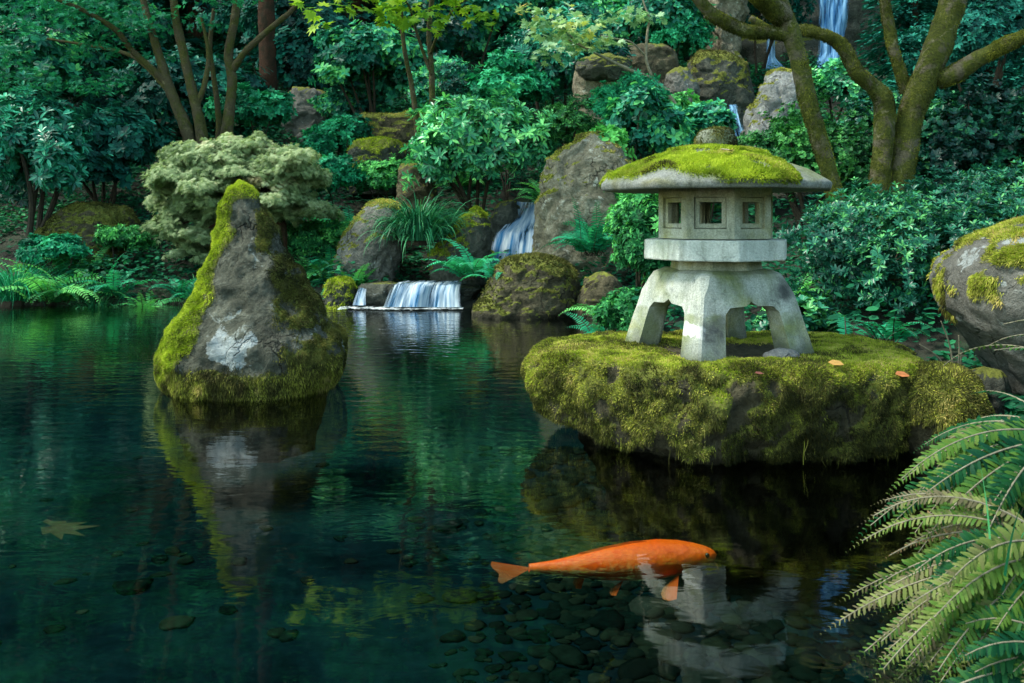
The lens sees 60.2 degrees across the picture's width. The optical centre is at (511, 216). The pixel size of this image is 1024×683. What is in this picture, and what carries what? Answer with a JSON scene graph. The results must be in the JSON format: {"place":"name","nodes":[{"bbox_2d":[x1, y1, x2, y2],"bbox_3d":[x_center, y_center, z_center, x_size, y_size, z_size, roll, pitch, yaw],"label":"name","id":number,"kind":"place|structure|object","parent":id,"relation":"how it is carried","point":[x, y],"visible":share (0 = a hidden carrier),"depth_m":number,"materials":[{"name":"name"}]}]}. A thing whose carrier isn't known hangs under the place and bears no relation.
{"place":"outdoors","nodes":[
{"label":"outdoors","id":0,"kind":"place"},
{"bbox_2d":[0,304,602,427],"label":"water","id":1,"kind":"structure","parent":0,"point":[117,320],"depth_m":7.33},
{"bbox_2d":[41,519,96,539],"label":"sunken leaf","id":2,"kind":"object","parent":1,"relation":"in","point":[59,529],"visible":1,"depth_m":3.07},
{"bbox_2d":[491,539,716,600],"bbox_3d":[0.311,1.095,2.735,0.711,0.145,0.266,0,0,-23],"label":"koi fish","id":3,"kind":"object","parent":1,"relation":"in","point":[651,559],"visible":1,"depth_m":2.73},
{"bbox_2d":[0,335,933,682],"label":"pond floor","id":4,"kind":"structure","parent":0,"point":[382,445],"depth_m":4.38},
{"bbox_2d":[153,179,347,464],"bbox_3d":[-1.514,0.575,5.154,1.111,1.589,0.878,0,0,0],"label":"standing rock","id":5,"kind":"object","parent":4,"relation":"on","point":[252,331],"visible":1,"depth_m":4.87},
{"bbox_2d":[322,275,358,339],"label":"edge stone","id":6,"kind":"object","parent":4,"relation":"on","point":[339,291],"visible":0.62,"depth_m":9.59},
{"bbox_2d":[355,281,480,324],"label":"ledge stone","id":7,"kind":"object","parent":4,"relation":"on","point":[378,293],"visible":0.26,"depth_m":9.68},
{"bbox_2d":[388,281,459,306],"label":"cascade","id":8,"kind":"object","parent":7,"relation":"on","point":[447,294],"visible":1,"depth_m":9.46,"materials":[{"name":"liquid"}]},
{"bbox_2d":[388,277,488,284],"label":"stream pool","id":9,"kind":"structure","parent":7,"relation":"on","point":[461,282],"depth_m":10.20,"materials":[{"name":"liquid"}]},
{"bbox_2d":[0,445,929,682],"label":"pond stones","id":10,"kind":"object","parent":4,"relation":"on","point":[648,653],"visible":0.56,"depth_m":3.60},
{"bbox_2d":[471,252,580,358],"bbox_3d":[0.154,0.892,9.055,1.143,1.084,1.078,0,0,0],"label":"pool boulder","id":11,"kind":"object","parent":4,"relation":"on","point":[530,286],"visible":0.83,"depth_m":8.64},
{"bbox_2d":[416,238,510,279],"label":"fern","id":12,"kind":"object","parent":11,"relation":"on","point":[460,267],"visible":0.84,"depth_m":9.65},
{"bbox_2d":[573,271,622,331],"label":"brown stone","id":13,"kind":"object","parent":4,"relation":"on","point":[596,287],"visible":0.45,"depth_m":8.64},
{"bbox_2d":[520,329,924,568],"bbox_3d":[0.968,1.092,4.051,1.867,1.072,1.319,0,0,0],"label":"island boulder","id":14,"kind":"object","parent":4,"relation":"on","point":[732,459],"visible":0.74,"depth_m":3.67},
{"bbox_2d":[598,126,831,361],"bbox_3d":[0.919,0.111,3.977,0.987,1.037,1.042,0,0,-26],"label":"stone lantern","id":15,"kind":"object","parent":14,"relation":"on","point":[713,280],"visible":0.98,"depth_m":3.76,"materials":[{"name":"stone"}]},
{"bbox_2d":[763,348,799,357],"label":"pale stone","id":16,"kind":"object","parent":14,"relation":"on","point":[780,352],"visible":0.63,"depth_m":3.67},
{"bbox_2d":[0,0,1023,668],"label":"ground","id":17,"kind":"structure","parent":0,"point":[866,486],"depth_m":9.65,"materials":[{"name":"soil"}]},
{"bbox_2d":[0,70,93,265],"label":"rhododendron","id":18,"kind":"object","parent":17,"relation":"on","point":[48,149],"visible":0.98,"depth_m":11.05,"materials":[{"name":"green plant"}]},
{"bbox_2d":[0,253,97,307],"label":"fern","id":19,"kind":"object","parent":17,"relation":"on","point":[8,297],"visible":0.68,"depth_m":9.87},
{"bbox_2d":[14,232,92,280],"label":"understory bush","id":20,"kind":"object","parent":17,"relation":"on","point":[53,245],"visible":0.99,"depth_m":10.40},
{"bbox_2d":[0,257,106,305],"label":"fern","id":21,"kind":"object","parent":17,"relation":"on","point":[43,286],"visible":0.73,"depth_m":9.82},
{"bbox_2d":[0,15,112,143],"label":"dark shrub","id":22,"kind":"object","parent":17,"relation":"on","point":[53,54],"visible":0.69,"depth_m":14.00,"materials":[{"name":"teal plant"}]},
{"bbox_2d":[6,263,123,304],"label":"fern","id":23,"kind":"object","parent":17,"relation":"on","point":[68,297],"visible":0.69,"depth_m":9.89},
{"bbox_2d":[5,246,132,277],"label":"fern","id":24,"kind":"object","parent":17,"relation":"on","point":[66,259],"visible":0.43,"depth_m":10.67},
{"bbox_2d":[34,200,140,267],"bbox_3d":[-5.550,0.329,11.587,1.338,1.086,1.158,0,0,0],"label":"shade mound","id":25,"kind":"object","parent":17,"relation":"on","point":[83,219],"visible":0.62,"depth_m":11.24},
{"bbox_2d":[0,0,183,105],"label":"understory bush","id":26,"kind":"object","parent":17,"relation":"on","point":[90,20],"visible":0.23,"depth_m":17.23,"materials":[{"name":"teal plant"}]},
{"bbox_2d":[56,286,131,312],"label":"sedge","id":27,"kind":"object","parent":17,"relation":"on","point":[88,303],"visible":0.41,"depth_m":9.87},
{"bbox_2d":[3,0,203,62],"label":"conifer tree","id":28,"kind":"object","parent":17,"relation":"on","point":[195,40],"visible":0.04,"depth_m":21.72,"materials":[{"name":"green plant"}]},
{"bbox_2d":[52,98,175,203],"bbox_3d":[-5.783,-0.828,12.515,1.920,1.754,1.538,0,0,0],"label":"dark shrub","id":29,"kind":"object","parent":17,"relation":"on","point":[121,143],"visible":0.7,"depth_m":12.26,"materials":[{"name":"green plant"}]},
{"bbox_2d":[66,253,169,299],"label":"fern","id":30,"kind":"object","parent":17,"relation":"on","point":[109,287],"visible":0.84,"depth_m":10.11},
{"bbox_2d":[91,223,162,270],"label":"understory bush","id":31,"kind":"object","parent":17,"relation":"on","point":[124,238],"visible":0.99,"depth_m":10.85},
{"bbox_2d":[112,291,184,309],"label":"fern","id":32,"kind":"object","parent":17,"relation":"on","point":[138,303],"visible":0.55,"depth_m":9.95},
{"bbox_2d":[0,0,301,143],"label":"maple tree","id":33,"kind":"object","parent":17,"relation":"on","point":[160,75],"visible":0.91,"depth_m":12.94,"materials":[{"name":"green plant"}]},
{"bbox_2d":[85,0,242,41],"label":"conifer tree","id":34,"kind":"object","parent":17,"relation":"on","point":[190,4],"visible":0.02,"depth_m":23.15,"materials":[{"name":"green plant"}]},
{"bbox_2d":[69,43,272,136],"bbox_3d":[-6.066,-2.209,15.727,3.596,1.856,1.945,0,0,0],"label":"dark shrub","id":35,"kind":"object","parent":17,"relation":"on","point":[148,98],"visible":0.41,"depth_m":15.36,"materials":[{"name":"green plant"}]},
{"bbox_2d":[146,277,197,300],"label":"fern","id":36,"kind":"object","parent":17,"relation":"on","point":[179,290],"visible":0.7,"depth_m":10.17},
{"bbox_2d":[139,130,346,264],"bbox_3d":[-3.410,-0.116,10.913,2.654,1.927,2.146,0,0,0],"label":"laceleaf maple","id":37,"kind":"object","parent":17,"relation":"on","point":[200,178],"visible":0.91,"depth_m":10.51,"materials":[{"name":"green plant"}]},
{"bbox_2d":[204,81,297,134],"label":"understory bush","id":38,"kind":"object","parent":17,"relation":"on","point":[268,106],"visible":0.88,"depth_m":13.95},
{"bbox_2d":[187,0,330,74],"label":"understory bush","id":39,"kind":"object","parent":17,"relation":"on","point":[223,14],"visible":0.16,"depth_m":18.02,"materials":[{"name":"green plant"}]},
{"bbox_2d":[258,0,278,130],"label":"conifer tree","id":40,"kind":"object","parent":17,"relation":"on","point":[267,45],"visible":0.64,"depth_m":16.37,"materials":[{"name":"brown plant"}]},
{"bbox_2d":[237,0,371,88],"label":"dark shrub","id":41,"kind":"object","parent":17,"relation":"on","point":[294,43],"visible":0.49,"depth_m":16.80,"materials":[{"name":"green plant"}]},
{"bbox_2d":[280,86,332,142],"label":"back rock","id":42,"kind":"object","parent":17,"relation":"on","point":[308,116],"visible":0.32,"depth_m":15.65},
{"bbox_2d":[205,0,425,61],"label":"conifer tree","id":43,"kind":"object","parent":17,"relation":"on","point":[358,3],"visible":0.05,"depth_m":21.73,"materials":[{"name":"green plant"}]},
{"bbox_2d":[286,215,349,258],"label":"understory bush","id":44,"kind":"object","parent":17,"relation":"on","point":[310,238],"visible":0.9,"depth_m":11.07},
{"bbox_2d":[294,253,341,281],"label":"fern","id":45,"kind":"object","parent":17,"relation":"on","point":[318,276],"visible":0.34,"depth_m":10.58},
{"bbox_2d":[293,112,373,188],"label":"dark shrub","id":46,"kind":"object","parent":17,"relation":"on","point":[341,133],"visible":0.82,"depth_m":13.38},
{"bbox_2d":[307,152,370,222],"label":"understory bush","id":47,"kind":"object","parent":17,"relation":"on","point":[344,172],"visible":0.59,"depth_m":12.06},
{"bbox_2d":[307,85,391,118],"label":"understory bush","id":48,"kind":"object","parent":17,"relation":"on","point":[334,100],"visible":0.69,"depth_m":15.02,"materials":[{"name":"teal plant"}]},
{"bbox_2d":[321,263,386,294],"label":"fern","id":49,"kind":"object","parent":17,"relation":"on","point":[361,279],"visible":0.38,"depth_m":10.16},
{"bbox_2d":[311,197,406,234],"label":"fern","id":50,"kind":"object","parent":17,"relation":"on","point":[337,225],"visible":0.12,"depth_m":11.62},
{"bbox_2d":[332,198,406,282],"bbox_3d":[-1.714,0.356,10.720,0.920,1.166,0.902,0,0,0],"label":"angled boulder","id":51,"kind":"object","parent":17,"relation":"on","point":[351,247],"visible":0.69,"depth_m":10.37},
{"bbox_2d":[347,135,406,194],"bbox_3d":[-2.042,-0.755,13.196,0.989,0.917,0.901,0,0,0],"label":"mossy hump","id":52,"kind":"object","parent":17,"relation":"on","point":[379,148],"visible":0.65,"depth_m":12.87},
{"bbox_2d":[350,153,415,198],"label":"understory bush","id":53,"kind":"object","parent":17,"relation":"on","point":[385,171],"visible":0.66,"depth_m":12.15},
{"bbox_2d":[307,19,464,115],"bbox_3d":[-2.119,-2.132,14.924,2.763,2.198,1.756,0,0,0],"label":"viburnum","id":54,"kind":"object","parent":17,"relation":"on","point":[369,53],"visible":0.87,"depth_m":14.44,"materials":[{"name":"teal plant"}]},
{"bbox_2d":[361,109,426,161],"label":"shelf rock","id":55,"kind":"object","parent":17,"relation":"on","point":[399,126],"visible":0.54,"depth_m":13.92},
{"bbox_2d":[290,0,499,137],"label":"maple tree","id":56,"kind":"object","parent":17,"relation":"on","point":[402,22],"visible":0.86,"depth_m":9.90,"materials":[{"name":"green plant"}]},
{"bbox_2d":[395,163,439,221],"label":"pillar rock","id":57,"kind":"object","parent":17,"relation":"on","point":[422,190],"visible":0.33,"depth_m":11.75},
{"bbox_2d":[350,189,486,261],"bbox_3d":[-1.089,0.083,10.377,1.866,0.894,1.784,0,0,0],"label":"sedge","id":58,"kind":"object","parent":17,"relation":"on","point":[417,226],"visible":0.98,"depth_m":10.06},
{"bbox_2d":[403,56,484,187],"bbox_3d":[-1.014,-1.423,13.554,1.355,2.080,1.181,0,0,0],"label":"understory bush","id":59,"kind":"object","parent":17,"relation":"on","point":[448,81],"visible":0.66,"depth_m":13.29,"materials":[{"name":"teal plant"}]},
{"bbox_2d":[378,0,530,107],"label":"leafy shrub","id":60,"kind":"object","parent":17,"relation":"on","point":[474,38],"visible":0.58,"depth_m":16.14,"materials":[{"name":"teal plant"}]},
{"bbox_2d":[427,205,493,292],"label":"pointed rock","id":61,"kind":"object","parent":17,"relation":"on","point":[476,243],"visible":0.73,"depth_m":10.34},
{"bbox_2d":[399,80,563,212],"bbox_3d":[-0.377,-0.744,11.466,2.206,2.003,1.506,0,0,0],"label":"rhododendron","id":62,"kind":"object","parent":17,"relation":"on","point":[514,141],"visible":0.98,"depth_m":11.13,"materials":[{"name":"green plant"}]},
{"bbox_2d":[490,200,521,255],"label":"dark rock","id":63,"kind":"object","parent":17,"relation":"on","point":[505,213],"visible":0.37,"depth_m":11.41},
{"bbox_2d":[491,202,534,263],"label":"cascade","id":64,"kind":"object","parent":63,"relation":"on","point":[507,238],"visible":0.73,"depth_m":10.95,"materials":[{"name":"liquid"}]},
{"bbox_2d":[0,0,1023,415],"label":"undergrowth","id":65,"kind":"object","parent":17,"relation":"on","point":[396,106],"visible":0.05,"depth_m":11.56,"materials":[{"name":"green plant"}]},
{"bbox_2d":[538,194,613,255],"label":"fern","id":66,"kind":"object","parent":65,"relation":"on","point":[591,240],"visible":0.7,"depth_m":9.22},
{"bbox_2d":[465,48,559,200],"bbox_3d":[-0.045,-1.309,13.193,1.289,2.327,1.264,0,0,41],"label":"understory bush","id":67,"kind":"object","parent":17,"relation":"on","point":[527,76],"visible":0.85,"depth_m":12.99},
{"bbox_2d":[489,0,604,29],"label":"understory bush","id":68,"kind":"object","parent":17,"relation":"on","point":[539,4],"visible":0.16,"depth_m":18.63,"materials":[{"name":"teal plant"}]},
{"bbox_2d":[494,0,636,149],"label":"rhododendron","id":69,"kind":"object","parent":17,"relation":"on","point":[554,68],"visible":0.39,"depth_m":13.84,"materials":[{"name":"green plant"}]},
{"bbox_2d":[529,93,603,148],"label":"fine shrub","id":70,"kind":"object","parent":17,"relation":"on","point":[570,123],"visible":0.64,"depth_m":11.38,"materials":[{"name":"green plant"}]},
{"bbox_2d":[531,130,632,287],"bbox_3d":[0.911,-0.084,10.338,1.379,1.845,1.246,0,0,0],"label":"upright boulder","id":71,"kind":"object","parent":17,"relation":"on","point":[580,166],"visible":0.65,"depth_m":9.84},
{"bbox_2d":[566,312,610,333],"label":"fern","id":72,"kind":"object","parent":17,"relation":"on","point":[588,329],"visible":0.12,"depth_m":6.97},
{"bbox_2d":[515,0,675,103],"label":"maple tree","id":73,"kind":"object","parent":17,"relation":"on","point":[554,39],"visible":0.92,"depth_m":11.87,"materials":[{"name":"green plant"}]},
{"bbox_2d":[572,71,619,128],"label":"slab rock","id":74,"kind":"object","parent":17,"relation":"on","point":[581,86],"visible":0.07,"depth_m":13.04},
{"bbox_2d":[575,53,632,81],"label":"overhang rock","id":75,"kind":"object","parent":74,"relation":"on","point":[592,67],"visible":0.69,"depth_m":12.81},
{"bbox_2d":[589,122,636,159],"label":"leafy shrub","id":76,"kind":"object","parent":17,"relation":"on","point":[620,137],"visible":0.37,"depth_m":10.18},
{"bbox_2d":[588,66,661,160],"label":"understory bush","id":77,"kind":"object","parent":17,"relation":"on","point":[607,91],"visible":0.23,"depth_m":12.03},
{"bbox_2d":[591,285,669,331],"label":"fine shrub","id":78,"kind":"object","parent":17,"relation":"on","point":[617,312],"visible":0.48,"depth_m":6.45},
{"bbox_2d":[602,193,680,287],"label":"fine shrub","id":79,"kind":"object","parent":17,"relation":"on","point":[634,223],"visible":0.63,"depth_m":7.14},
{"bbox_2d":[617,43,678,89],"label":"bank rock","id":80,"kind":"object","parent":17,"relation":"on","point":[662,58],"visible":0.26,"depth_m":15.13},
{"bbox_2d":[600,78,696,161],"bbox_3d":[1.635,-0.525,10.799,1.291,2.242,1.233,0,0,0],"label":"leafy shrub","id":81,"kind":"object","parent":17,"relation":"on","point":[652,119],"visible":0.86,"depth_m":10.49,"materials":[{"name":"teal plant"}]},
{"bbox_2d":[591,0,731,57],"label":"leafy shrub","id":82,"kind":"object","parent":17,"relation":"on","point":[670,7],"visible":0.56,"depth_m":16.91,"materials":[{"name":"teal plant"}]},
{"bbox_2d":[644,6,718,59],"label":"understory bush","id":83,"kind":"object","parent":17,"relation":"on","point":[698,30],"visible":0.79,"depth_m":16.72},
{"bbox_2d":[664,66,700,101],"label":"split rock","id":84,"kind":"object","parent":17,"relation":"on","point":[679,78],"visible":0.34,"depth_m":13.95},
{"bbox_2d":[671,88,701,110],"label":"understory bush","id":85,"kind":"object","parent":17,"relation":"on","point":[682,101],"visible":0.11,"depth_m":12.43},
{"bbox_2d":[681,97,736,222],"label":"leafy shrub","id":86,"kind":"object","parent":17,"relation":"on","point":[708,113],"visible":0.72,"depth_m":11.41,"materials":[{"name":"teal plant"}]},
{"bbox_2d":[686,48,754,135],"bbox_3d":[3.486,-2.084,14.774,1.213,1.464,1.133,0,0,0],"label":"dome boulder","id":87,"kind":"object","parent":17,"relation":"on","point":[723,75],"visible":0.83,"depth_m":14.35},
{"bbox_2d":[704,0,749,57],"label":"cliff rock","id":88,"kind":"object","parent":17,"relation":"on","point":[736,10],"visible":0.27,"depth_m":17.73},
{"bbox_2d":[737,129,766,146],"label":"understory bush","id":89,"kind":"object","parent":17,"relation":"on","point":[748,140],"visible":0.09,"depth_m":10.03,"materials":[{"name":"green plant"}]},
{"bbox_2d":[702,0,817,85],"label":"dark shrub","id":90,"kind":"object","parent":17,"relation":"on","point":[796,9],"visible":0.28,"depth_m":18.96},
{"bbox_2d":[692,0,845,277],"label":"mossy tree","id":91,"kind":"object","parent":17,"relation":"on","point":[781,18],"visible":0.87,"depth_m":6.84,"materials":[{"name":"brown plant"}]},
{"bbox_2d":[738,67,811,169],"bbox_3d":[3.538,-1.269,11.785,1.094,1.467,0.951,0,0,0],"label":"pointed boulder","id":92,"kind":"object","parent":17,"relation":"on","point":[776,88],"visible":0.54,"depth_m":11.51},
{"bbox_2d":[753,273,849,325],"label":"fern","id":93,"kind":"object","parent":17,"relation":"on","point":[807,283],"visible":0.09,"depth_m":6.28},
{"bbox_2d":[756,294,852,334],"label":"shrub","id":94,"kind":"object","parent":17,"relation":"on","point":[811,309],"visible":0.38,"depth_m":5.15,"materials":[{"name":"green plant"}]},
{"bbox_2d":[738,89,873,248],"bbox_3d":[3.213,-0.469,9.211,1.701,1.710,1.829,0,0,0],"label":"hedge","id":95,"kind":"object","parent":17,"relation":"on","point":[788,141],"visible":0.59,"depth_m":8.85,"materials":[{"name":"green plant"}]},
{"bbox_2d":[740,0,905,67],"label":"cliff wall","id":96,"kind":"structure","parent":17,"relation":"on","point":[856,15],"depth_m":20.72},
{"bbox_2d":[817,0,847,67],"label":"waterfall","id":97,"kind":"structure","parent":17,"relation":"on","point":[835,15],"depth_m":20.51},
{"bbox_2d":[810,57,865,125],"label":"glossy shrub","id":98,"kind":"object","parent":17,"relation":"on","point":[839,84],"visible":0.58,"depth_m":11.90,"materials":[{"name":"green plant"}]},
{"bbox_2d":[827,317,931,342],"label":"fern","id":99,"kind":"object","parent":17,"relation":"on","point":[888,331],"visible":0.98,"depth_m":4.71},
{"bbox_2d":[828,87,938,134],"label":"understory bush","id":100,"kind":"object","parent":17,"relation":"on","point":[897,98],"visible":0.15,"depth_m":11.49,"materials":[{"name":"green plant"}]},
{"bbox_2d":[749,0,1023,233],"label":"mossy tree","id":101,"kind":"object","parent":17,"relation":"on","point":[896,147],"visible":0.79,"depth_m":8.09,"materials":[{"name":"brown plant"}]},
{"bbox_2d":[773,162,1023,314],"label":"azalea","id":102,"kind":"object","parent":17,"relation":"on","point":[845,240],"visible":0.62,"depth_m":5.55,"materials":[{"name":"green plant"}]},
{"bbox_2d":[851,0,986,126],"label":"conifer tree","id":103,"kind":"object","parent":17,"relation":"on","point":[914,18],"visible":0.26,"depth_m":15.28,"materials":[{"name":"green plant"}]},
{"bbox_2d":[820,488,1023,682],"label":"sword fern","id":104,"kind":"object","parent":17,"relation":"on","point":[947,582],"visible":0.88,"depth_m":1.98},
{"bbox_2d":[851,390,1023,558],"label":"sword fern","id":105,"kind":"object","parent":17,"relation":"on","point":[991,447],"visible":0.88,"depth_m":2.30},
{"bbox_2d":[860,73,1023,196],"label":"hedge","id":106,"kind":"object","parent":17,"relation":"on","point":[984,126],"visible":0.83,"depth_m":8.38,"materials":[{"name":"green plant"}]},
{"bbox_2d":[903,360,997,510],"bbox_3d":[1.765,0.905,3.651,0.422,0.618,0.535,0,0,0],"label":"mossy rock","id":107,"kind":"object","parent":17,"relation":"on","point":[941,399],"visible":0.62,"depth_m":3.49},
{"bbox_2d":[883,0,1023,106],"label":"dark shrub","id":108,"kind":"object","parent":17,"relation":"on","point":[983,23],"visible":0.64,"depth_m":12.34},
{"bbox_2d":[918,0,1023,100],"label":"conifer tree","id":109,"kind":"object","parent":17,"relation":"on","point":[1017,82],"visible":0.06,"depth_m":15.02,"materials":[{"name":"green plant"}]},
{"bbox_2d":[926,215,1023,395],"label":"leaning boulder","id":110,"kind":"object","parent":17,"relation":"on","point":[976,279],"visible":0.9,"depth_m":3.75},
{"bbox_2d":[929,507,1023,682],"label":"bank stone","id":111,"kind":"object","parent":17,"relation":"on","point":[931,673],"visible":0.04,"depth_m":2.40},
{"bbox_2d":[939,156,1023,222],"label":"azalea","id":112,"kind":"object","parent":17,"relation":"on","point":[1004,177],"visible":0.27,"depth_m":6.12,"materials":[{"name":"green plant"}]},
{"bbox_2d":[940,603,1023,682],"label":"sword fern","id":113,"kind":"object","parent":17,"relation":"on","point":[1002,661],"visible":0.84,"depth_m":1.86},
{"bbox_2d":[955,471,1023,603],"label":"grass blade tuft","id":114,"kind":"object","parent":17,"relation":"on","point":[1005,574],"visible":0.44,"depth_m":1.94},
{"bbox_2d":[970,366,1011,414],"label":"wet stone","id":115,"kind":"object","parent":17,"relation":"on","point":[993,379],"visible":0.17,"depth_m":3.66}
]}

